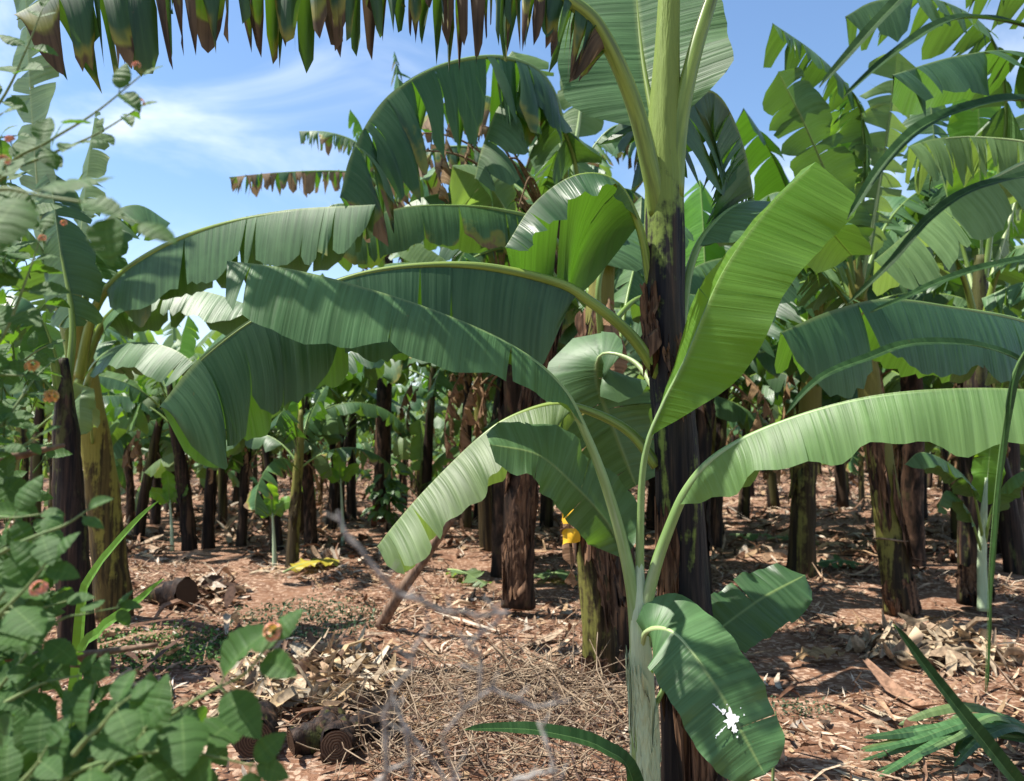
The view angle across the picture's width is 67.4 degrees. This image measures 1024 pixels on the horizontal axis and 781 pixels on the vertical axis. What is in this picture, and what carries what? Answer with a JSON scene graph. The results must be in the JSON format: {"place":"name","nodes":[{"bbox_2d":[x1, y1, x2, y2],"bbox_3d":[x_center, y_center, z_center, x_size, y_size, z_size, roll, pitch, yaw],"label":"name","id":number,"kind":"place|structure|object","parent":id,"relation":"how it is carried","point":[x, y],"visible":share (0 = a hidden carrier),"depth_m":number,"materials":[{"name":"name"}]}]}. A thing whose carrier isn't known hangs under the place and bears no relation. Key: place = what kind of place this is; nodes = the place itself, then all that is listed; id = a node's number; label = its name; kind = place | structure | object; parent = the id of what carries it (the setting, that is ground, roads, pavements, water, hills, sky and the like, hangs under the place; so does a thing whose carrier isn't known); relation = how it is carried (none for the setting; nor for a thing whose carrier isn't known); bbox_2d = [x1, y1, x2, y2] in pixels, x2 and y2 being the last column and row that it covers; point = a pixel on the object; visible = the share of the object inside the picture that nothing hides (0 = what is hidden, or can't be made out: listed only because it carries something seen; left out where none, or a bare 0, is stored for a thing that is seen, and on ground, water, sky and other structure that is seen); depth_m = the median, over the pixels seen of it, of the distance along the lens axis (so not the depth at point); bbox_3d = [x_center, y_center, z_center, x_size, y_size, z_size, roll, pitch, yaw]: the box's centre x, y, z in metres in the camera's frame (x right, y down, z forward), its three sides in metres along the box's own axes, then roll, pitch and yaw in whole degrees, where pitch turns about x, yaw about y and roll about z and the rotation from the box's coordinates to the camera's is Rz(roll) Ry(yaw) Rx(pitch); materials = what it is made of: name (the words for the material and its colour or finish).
{"place":"outdoors","nodes":[
{"label":"outdoors","id":0,"kind":"place"},
{"bbox_2d":[0,447,1023,780],"bbox_3d":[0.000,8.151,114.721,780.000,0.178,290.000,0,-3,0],"label":"ground","id":1,"kind":"structure","parent":0,"point":[834,669],"depth_m":6.02,"materials":[{"name":"red soil"}]},
{"bbox_2d":[0,175,102,664],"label":"banana plant","id":2,"kind":"object","parent":1,"relation":"on","point":[70,247],"visible":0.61,"depth_m":4.97,"materials":[{"name":"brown plant"}]},
{"bbox_2d":[4,642,157,686],"bbox_3d":[-0.746,0.497,1.375,0.369,0.154,0.193,-1,-3,11],"label":"dry stick","id":3,"kind":"object","parent":1,"relation":"on","point":[111,651],"visible":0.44,"depth_m":1.27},
{"bbox_2d":[0,329,164,523],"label":"banana plant","id":4,"kind":"object","parent":1,"relation":"on","point":[125,403],"visible":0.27,"depth_m":9.36,"materials":[{"name":"green plant"}]},
{"bbox_2d":[0,0,177,777],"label":"lantana shrub","id":5,"kind":"object","parent":1,"relation":"on","point":[20,210],"visible":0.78,"depth_m":1.12,"materials":[{"name":"green plant"}]},
{"bbox_2d":[0,443,64,460],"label":"dry stick","id":6,"kind":"object","parent":5,"relation":"on","point":[25,454],"visible":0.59,"depth_m":1.39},
{"bbox_2d":[29,305,165,534],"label":"banana plant","id":7,"kind":"object","parent":1,"relation":"on","point":[39,417],"visible":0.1,"depth_m":11.08,"materials":[{"name":"green plant"}]},
{"bbox_2d":[11,326,202,478],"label":"banana plant","id":8,"kind":"object","parent":1,"relation":"on","point":[105,338],"visible":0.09,"depth_m":12.68,"materials":[{"name":"green plant"}]},
{"bbox_2d":[70,501,157,678],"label":"wild grass","id":9,"kind":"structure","parent":1,"relation":"on","point":[78,629],"depth_m":2.26,"materials":[{"name":"green plant"}]},
{"bbox_2d":[68,578,164,727],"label":"wild grass","id":10,"kind":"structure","parent":1,"relation":"on","point":[98,630],"depth_m":2.17,"materials":[{"name":"green plant"}]},
{"bbox_2d":[109,386,170,520],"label":"banana plant","id":11,"kind":"object","parent":1,"relation":"on","point":[130,486],"visible":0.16,"depth_m":13.47,"materials":[{"name":"brown plant"}]},
{"bbox_2d":[109,379,174,524],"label":"banana plant","id":12,"kind":"object","parent":1,"relation":"on","point":[155,509],"visible":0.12,"depth_m":13.22,"materials":[{"name":"brown plant"}]},
{"bbox_2d":[0,515,302,780],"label":"lantana shrub","id":13,"kind":"object","parent":1,"relation":"on","point":[127,733],"visible":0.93,"depth_m":0.94,"materials":[{"name":"green plant"}]},
{"bbox_2d":[35,316,271,550],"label":"banana plant","id":14,"kind":"object","parent":1,"relation":"on","point":[183,471],"visible":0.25,"depth_m":10.05,"materials":[{"name":"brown plant"}]},
{"bbox_2d":[61,329,254,541],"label":"banana plant","id":15,"kind":"object","parent":1,"relation":"on","point":[122,425],"visible":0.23,"depth_m":11.13,"materials":[{"name":"green plant"}]},
{"bbox_2d":[109,321,221,511],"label":"banana plant","id":16,"kind":"object","parent":1,"relation":"on","point":[175,335],"visible":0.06,"depth_m":14.44,"materials":[{"name":"green plant"}]},
{"bbox_2d":[149,470,187,551],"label":"banana seedling","id":17,"kind":"object","parent":1,"relation":"on","point":[167,493],"visible":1,"depth_m":10.10,"materials":[{"name":"green plant"}]},
{"bbox_2d":[95,617,252,673],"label":"weeds","id":18,"kind":"object","parent":1,"relation":"on","point":[179,652],"visible":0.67,"depth_m":5.29,"materials":[{"name":"green plant"}]},
{"bbox_2d":[120,449,238,510],"bbox_3d":[-6.849,1.493,15.895,2.454,2.017,2.120,2,-4,-26],"label":"banana sucker","id":19,"kind":"object","parent":1,"relation":"on","point":[233,478],"visible":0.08,"depth_m":16.16,"materials":[{"name":"green plant"}]},
{"bbox_2d":[1,0,374,622],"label":"banana plant","id":20,"kind":"object","parent":1,"relation":"on","point":[148,290],"visible":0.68,"depth_m":5.42,"materials":[{"name":"green plant"}]},
{"bbox_2d":[131,334,248,548],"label":"banana plant","id":21,"kind":"object","parent":1,"relation":"on","point":[208,539],"visible":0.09,"depth_m":10.34,"materials":[{"name":"brown plant"}]},
{"bbox_2d":[135,568,256,607],"bbox_3d":[-2.912,1.830,7.138,1.021,0.248,1.096,0,-3,0],"label":"dry leaf heap","id":22,"kind":"object","parent":1,"relation":"on","point":[210,583],"visible":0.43,"depth_m":7.12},
{"bbox_2d":[143,576,197,607],"bbox_3d":[-2.971,1.772,6.708,0.490,0.333,0.269,-2,-4,32],"label":"stem log","id":23,"kind":"object","parent":22,"relation":"on","point":[185,589],"visible":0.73,"depth_m":6.60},
{"bbox_2d":[113,420,320,529],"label":"banana plant","id":24,"kind":"object","parent":1,"relation":"on","point":[122,442],"visible":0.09,"depth_m":12.49,"materials":[{"name":"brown plant"}]},
{"bbox_2d":[144,414,324,546],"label":"banana plant","id":25,"kind":"object","parent":1,"relation":"on","point":[158,468],"visible":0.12,"depth_m":10.52,"materials":[{"name":"brown plant"}]},
{"bbox_2d":[231,700,278,757],"bbox_3d":[-1.218,1.609,3.661,0.212,0.213,0.352,1,-3,-16],"label":"stem log","id":26,"kind":"object","parent":1,"relation":"on","point":[243,746],"visible":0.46,"depth_m":3.52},
{"bbox_2d":[258,483,289,568],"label":"banana seedling","id":27,"kind":"object","parent":1,"relation":"on","point":[275,505],"visible":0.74,"depth_m":8.73,"materials":[{"name":"green plant"}]},
{"bbox_2d":[224,407,343,550],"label":"banana plant","id":28,"kind":"object","parent":1,"relation":"on","point":[321,464],"visible":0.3,"depth_m":10.03,"materials":[{"name":"green plant"}]},
{"bbox_2d":[203,371,396,570],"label":"banana plant","id":29,"kind":"object","parent":1,"relation":"on","point":[296,419],"visible":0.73,"depth_m":8.65,"materials":[{"name":"green plant"}]},
{"bbox_2d":[229,593,382,644],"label":"weeds","id":30,"kind":"object","parent":1,"relation":"on","point":[344,626],"visible":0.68,"depth_m":6.37,"materials":[{"name":"green plant"}]},
{"bbox_2d":[197,626,426,721],"bbox_3d":[-1.217,1.652,4.659,1.395,0.399,1.398,2,-4,-30],"label":"dry leaf heap","id":31,"kind":"object","parent":1,"relation":"on","point":[321,669],"visible":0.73,"depth_m":4.40,"materials":[{"name":"plant"}]},
{"bbox_2d":[283,557,340,573],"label":"fallen leaf","id":32,"kind":"object","parent":1,"relation":"on","point":[300,564],"visible":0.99,"depth_m":8.45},
{"bbox_2d":[287,711,339,756],"bbox_3d":[-0.943,1.646,3.660,0.239,0.192,0.160,2,-4,-30],"label":"stem log","id":33,"kind":"object","parent":1,"relation":"on","point":[308,733],"visible":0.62,"depth_m":3.60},
{"bbox_2d":[273,442,371,504],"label":"banana plant","id":34,"kind":"object","parent":1,"relation":"on","point":[360,471],"visible":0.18,"depth_m":16.55,"materials":[{"name":"green plant"}]},
{"bbox_2d":[244,386,406,547],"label":"banana plant","id":35,"kind":"object","parent":1,"relation":"on","point":[309,503],"visible":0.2,"depth_m":10.14,"materials":[{"name":"brown plant"}]},
{"bbox_2d":[307,705,345,721],"bbox_3d":[-0.928,1.665,3.845,0.141,0.157,0.235,0,-3,6],"label":"stem log","id":36,"kind":"object","parent":1,"relation":"on","point":[337,710],"visible":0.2,"depth_m":3.88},
{"bbox_2d":[320,713,357,763],"bbox_3d":[-0.826,1.649,3.638,0.182,0.180,0.258,1,-3,-12],"label":"stem log","id":37,"kind":"object","parent":1,"relation":"on","point":[331,742],"visible":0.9,"depth_m":3.53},
{"bbox_2d":[320,453,358,545],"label":"banana seedling","id":38,"kind":"object","parent":1,"relation":"on","point":[340,471],"visible":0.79,"depth_m":10.43,"materials":[{"name":"green plant"}]},
{"bbox_2d":[270,383,411,524],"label":"banana plant","id":39,"kind":"object","parent":1,"relation":"on","point":[371,398],"visible":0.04,"depth_m":13.49,"materials":[{"name":"brown plant"}]},
{"bbox_2d":[276,379,410,529],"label":"banana plant","id":40,"kind":"object","parent":1,"relation":"on","point":[358,394],"visible":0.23,"depth_m":12.96,"materials":[{"name":"green plant"}]},
{"bbox_2d":[229,52,473,521],"bbox_3d":[-2.434,-1.900,12.442,3.964,8.009,1.316,0,-3,-8],"label":"banana plant","id":41,"kind":"object","parent":1,"relation":"on","point":[310,179],"visible":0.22,"depth_m":12.37,"materials":[{"name":"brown plant"}]},
{"bbox_2d":[300,273,409,535],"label":"banana plant","id":42,"kind":"object","parent":1,"relation":"on","point":[331,426],"visible":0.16,"depth_m":10.89,"materials":[{"name":"green plant"}]},
{"bbox_2d":[317,393,394,496],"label":"banana plant","id":43,"kind":"object","parent":1,"relation":"on","point":[365,436],"visible":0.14,"depth_m":17.50,"materials":[{"name":"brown plant"}]},
{"bbox_2d":[311,384,427,519],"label":"banana plant","id":44,"kind":"object","parent":1,"relation":"on","point":[351,504],"visible":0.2,"depth_m":14.12,"materials":[{"name":"brown plant"}]},
{"bbox_2d":[349,702,402,750],"bbox_3d":[-0.706,1.673,3.798,0.319,0.194,0.174,3,-4,-38],"label":"stem log","id":45,"kind":"object","parent":1,"relation":"on","point":[377,725],"visible":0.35,"depth_m":3.76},
{"bbox_2d":[361,470,413,530],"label":"coffee seedling","id":46,"kind":"object","parent":1,"relation":"on","point":[392,495],"visible":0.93,"depth_m":11.95,"materials":[{"name":"green plant"}]},
{"bbox_2d":[347,383,447,508],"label":"banana plant","id":47,"kind":"object","parent":1,"relation":"on","point":[401,446],"visible":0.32,"depth_m":15.69,"materials":[{"name":"green plant"}]},
{"bbox_2d":[375,517,455,629],"bbox_3d":[-0.763,1.407,5.899,0.771,0.958,0.141,-2,-4,34],"label":"prop pole","id":48,"kind":"object","parent":1,"relation":"on","point":[394,601],"visible":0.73,"depth_m":5.86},
{"bbox_2d":[339,366,496,492],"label":"banana plant","id":49,"kind":"object","parent":1,"relation":"on","point":[427,447],"visible":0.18,"depth_m":12.81,"materials":[{"name":"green plant"}]},
{"bbox_2d":[365,419,472,517],"bbox_3d":[-1.483,1.389,13.005,1.884,1.837,2.182,3,-2,-13],"label":"banana sucker","id":50,"kind":"object","parent":1,"relation":"on","point":[416,444],"visible":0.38,"depth_m":13.22,"materials":[{"name":"green plant"}]},
{"bbox_2d":[396,373,472,494],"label":"banana plant","id":51,"kind":"object","parent":1,"relation":"on","point":[422,384],"visible":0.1,"depth_m":19.32,"materials":[{"name":"green plant"}]},
{"bbox_2d":[14,0,870,780],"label":"banana plant","id":52,"kind":"object","parent":1,"relation":"on","point":[646,74],"visible":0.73,"depth_m":2.83,"materials":[{"name":"green plant"}]},
{"bbox_2d":[387,358,500,551],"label":"banana plant","id":53,"kind":"object","parent":1,"relation":"on","point":[485,512],"visible":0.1,"depth_m":10.15,"materials":[{"name":"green plant"}]},
{"bbox_2d":[324,511,571,780],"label":"bare shrub","id":54,"kind":"object","parent":1,"relation":"on","point":[406,731],"visible":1,"depth_m":0.61,"materials":[{"name":"grey plant"}]},
{"bbox_2d":[437,259,471,528],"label":"banana plant","id":55,"kind":"object","parent":1,"relation":"on","point":[466,515],"depth_m":12.05,"materials":[{"name":"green plant"}]},
{"bbox_2d":[419,365,494,521],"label":"banana plant","id":56,"kind":"object","parent":1,"relation":"on","point":[443,408],"visible":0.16,"depth_m":13.07,"materials":[{"name":"green plant"}]},
{"bbox_2d":[446,568,492,587],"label":"fallen leaf","id":57,"kind":"object","parent":1,"relation":"on","point":[473,574],"visible":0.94,"depth_m":8.14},
{"bbox_2d":[382,252,557,511],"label":"banana plant","id":58,"kind":"object","parent":1,"relation":"on","point":[392,375],"visible":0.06,"depth_m":11.01,"materials":[{"name":"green plant"}]},
{"bbox_2d":[29,455,937,483],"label":"leaf litter","id":59,"kind":"object","parent":1,"relation":"on","point":[785,472],"visible":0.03,"depth_m":28.10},
{"bbox_2d":[338,51,644,610],"bbox_3d":[0.112,-0.875,6.310,2.985,5.465,2.997,0,-3,0],"label":"banana plant","id":60,"kind":"object","parent":1,"relation":"on","point":[524,105],"visible":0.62,"depth_m":5.75,"materials":[{"name":"green plant"}]},
{"bbox_2d":[348,150,641,533],"bbox_3d":[-0.249,-0.027,8.202,3.399,4.356,3.637,3,-4,-41],"label":"banana plant","id":61,"kind":"object","parent":1,"relation":"on","point":[510,391],"visible":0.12,"depth_m":7.92,"materials":[{"name":"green plant"}]},
{"bbox_2d":[0,476,998,567],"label":"leaf litter","id":62,"kind":"object","parent":1,"relation":"on","point":[352,553],"visible":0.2,"depth_m":11.67,"materials":[{"name":"plant"}]},
{"bbox_2d":[356,158,645,577],"bbox_3d":[-0.033,-0.308,8.401,3.633,4.972,3.364,-3,-5,43],"label":"banana plant","id":63,"kind":"object","parent":1,"relation":"on","point":[376,371],"visible":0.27,"depth_m":8.55,"materials":[{"name":"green plant"}]},
{"bbox_2d":[404,150,620,550],"bbox_3d":[-0.264,-0.347,9.623,3.747,5.057,4.124,-1,-3,19],"label":"banana plant","id":64,"kind":"object","parent":1,"relation":"on","point":[607,170],"visible":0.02,"depth_m":9.60,"materials":[{"name":"green plant"}]},
{"bbox_2d":[9,520,1023,780],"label":"long leaf strips","id":65,"kind":"object","parent":1,"relation":"on","point":[561,614],"visible":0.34,"depth_m":5.87,"materials":[{"name":"plant"}]},
{"bbox_2d":[275,610,782,780],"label":"dry stalk heap","id":66,"kind":"object","parent":1,"relation":"on","point":[488,677],"visible":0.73,"depth_m":3.85,"materials":[{"name":"plant"}]},
{"bbox_2d":[39,555,1023,780],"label":"leaf litter","id":67,"kind":"object","parent":1,"relation":"on","point":[795,726],"visible":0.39,"depth_m":5.63,"materials":[{"name":"plant"}]},
{"bbox_2d":[42,507,1023,739],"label":"curled dry leaves","id":68,"kind":"object","parent":1,"relation":"on","point":[889,684],"visible":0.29,"depth_m":5.66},
{"bbox_2d":[442,378,641,527],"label":"banana plant","id":69,"kind":"object","parent":1,"relation":"on","point":[546,510],"visible":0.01,"depth_m":12.43,"materials":[{"name":"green plant"}]},
{"bbox_2d":[534,569,577,583],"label":"fallen leaf","id":70,"kind":"object","parent":1,"relation":"on","point":[563,574],"visible":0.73,"depth_m":8.22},
{"bbox_2d":[565,196,644,663],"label":"banana plant","id":71,"kind":"object","parent":1,"relation":"on","point":[626,293],"visible":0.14,"depth_m":5.41,"materials":[{"name":"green plant"}]},
{"bbox_2d":[473,303,764,440],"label":"banana plant","id":72,"kind":"object","parent":1,"relation":"on","point":[731,411],"visible":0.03,"depth_m":8.69,"materials":[{"name":"green plant"}]},
{"bbox_2d":[226,162,1023,780],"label":"banana sucker","id":73,"kind":"object","parent":1,"relation":"on","point":[710,682],"visible":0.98,"depth_m":2.53,"materials":[{"name":"green plant"}]},
{"bbox_2d":[558,224,707,684],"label":"banana plant","id":74,"kind":"object","parent":1,"relation":"on","point":[602,598],"visible":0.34,"depth_m":4.56,"materials":[{"name":"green plant"}]},
{"bbox_2d":[623,274,763,530],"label":"banana plant","id":75,"kind":"object","parent":1,"relation":"on","point":[650,510],"depth_m":12.04,"materials":[{"name":"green plant"}]},
{"bbox_2d":[573,180,857,590],"bbox_3d":[1.717,-0.136,7.665,3.513,4.384,2.996,-2,-4,27],"label":"banana plant","id":76,"kind":"object","parent":1,"relation":"on","point":[698,201],"visible":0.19,"depth_m":7.66,"materials":[{"name":"green plant"}]},
{"bbox_2d":[710,344,799,548],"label":"banana plant","id":77,"kind":"object","parent":1,"relation":"on","point":[716,510],"visible":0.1,"depth_m":10.34,"materials":[{"name":"green plant"}]},
{"bbox_2d":[729,337,784,518],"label":"banana plant","id":78,"kind":"object","parent":1,"relation":"on","point":[744,499],"visible":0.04,"depth_m":14.32,"materials":[{"name":"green plant"}]},
{"bbox_2d":[751,340,779,509],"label":"banana plant","id":79,"kind":"object","parent":1,"relation":"on","point":[773,498],"visible":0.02,"depth_m":15.81,"materials":[{"name":"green plant"}]},
{"bbox_2d":[716,320,831,479],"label":"banana plant","id":80,"kind":"object","parent":1,"relation":"on","point":[766,390],"visible":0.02,"depth_m":12.52,"materials":[{"name":"green plant"}]},
{"bbox_2d":[770,695,833,718],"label":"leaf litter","id":81,"kind":"object","parent":1,"relation":"on","point":[799,707],"visible":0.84,"depth_m":4.14,"materials":[{"name":"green plant"}]},
{"bbox_2d":[639,108,994,578],"bbox_3d":[3.144,-0.459,8.091,3.762,5.088,3.458,-1,-3,15],"label":"banana plant","id":82,"kind":"object","parent":1,"relation":"on","point":[770,176],"visible":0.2,"depth_m":8.16,"materials":[{"name":"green plant"}]},
{"bbox_2d":[791,645,845,662],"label":"fallen leaf","id":83,"kind":"object","parent":1,"relation":"on","point":[827,652],"visible":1,"depth_m":5.20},
{"bbox_2d":[758,285,901,492],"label":"banana plant","id":84,"kind":"object","parent":1,"relation":"on","point":[890,377],"visible":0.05,"depth_m":9.87,"materials":[{"name":"green plant"}]},
{"bbox_2d":[817,554,863,568],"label":"weed","id":85,"kind":"object","parent":1,"relation":"on","point":[827,562],"visible":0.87,"depth_m":8.46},
{"bbox_2d":[834,463,848,507],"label":"banana plant","id":86,"kind":"object","parent":1,"relation":"on","point":[842,497],"depth_m":16.36,"materials":[{"name":"brown plant"}]},
{"bbox_2d":[766,362,932,477],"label":"banana plant","id":87,"kind":"object","parent":1,"relation":"on","point":[774,398],"visible":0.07,"depth_m":10.87,"materials":[{"name":"green plant"}]},
{"bbox_2d":[760,23,946,616],"bbox_3d":[3.130,-0.485,6.629,2.755,4.736,1.866,0,-3,0],"label":"banana plant","id":88,"kind":"object","parent":1,"relation":"on","point":[850,143],"visible":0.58,"depth_m":6.34,"materials":[{"name":"green plant"}]},
{"bbox_2d":[846,448,864,502],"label":"banana plant","id":89,"kind":"object","parent":1,"relation":"on","point":[852,469],"visible":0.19,"depth_m":17.29,"materials":[{"name":"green plant"}]},
{"bbox_2d":[828,619,894,632],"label":"fallen leaf","id":90,"kind":"object","parent":1,"relation":"on","point":[857,624],"visible":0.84,"depth_m":5.77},
{"bbox_2d":[775,0,1023,397],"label":"banana plant","id":91,"kind":"object","parent":1,"relation":"on","point":[815,346],"visible":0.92,"depth_m":4.49,"materials":[{"name":"green plant"}]},
{"bbox_2d":[793,198,1023,494],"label":"banana plant","id":92,"kind":"object","parent":1,"relation":"on","point":[798,377],"visible":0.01,"depth_m":10.81,"materials":[{"name":"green plant"}]},
{"bbox_2d":[796,145,1023,566],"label":"banana plant","id":93,"kind":"object","parent":1,"relation":"on","point":[912,489],"visible":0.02,"depth_m":8.56,"materials":[{"name":"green plant"}]},
{"bbox_2d":[838,609,1023,679],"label":"dry leaf heap","id":94,"kind":"object","parent":1,"relation":"on","point":[895,647],"visible":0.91,"depth_m":5.20,"materials":[{"name":"plant"}]},
{"bbox_2d":[845,0,1023,606],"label":"banana plant","id":95,"kind":"object","parent":1,"relation":"on","point":[979,285],"visible":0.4,"depth_m":6.55,"materials":[{"name":"green plant"}]},
{"bbox_2d":[861,702,1023,776],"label":"banana leaf","id":96,"kind":"object","parent":1,"relation":"on","point":[920,741],"visible":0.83,"depth_m":3.49,"materials":[{"name":"plant"}]},
{"bbox_2d":[868,170,1023,555],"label":"banana plant","id":97,"kind":"object","parent":1,"relation":"on","point":[1014,452],"visible":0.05,"depth_m":9.42,"materials":[{"name":"green plant"}]},
{"bbox_2d":[905,444,1023,611],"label":"banana sucker","id":98,"kind":"object","parent":1,"relation":"on","point":[981,488],"visible":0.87,"depth_m":6.27,"materials":[{"name":"green plant"}]},
{"bbox_2d":[923,316,1023,538],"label":"banana plant","id":99,"kind":"object","parent":1,"relation":"on","point":[953,514],"visible":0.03,"depth_m":11.55,"materials":[{"name":"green plant"}]},
{"bbox_2d":[927,244,1023,575],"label":"banana plant","id":100,"kind":"object","parent":1,"relation":"on","point":[1010,536],"visible":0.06,"depth_m":8.24,"materials":[{"name":"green plant"}]},
{"bbox_2d":[0,0,1023,405],"label":"sky","id":101,"kind":"structure","parent":0,"point":[223,113],"materials":[{"name":"blue"}]},
{"bbox_2d":[465,721,643,780],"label":"wild grass","id":102,"kind":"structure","parent":0,"point":[602,745],"depth_m":2.07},
{"bbox_2d":[785,0,1023,780],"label":"tall grass","id":103,"kind":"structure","parent":0,"point":[995,752],"depth_m":1.52,"materials":[{"name":"plant"}]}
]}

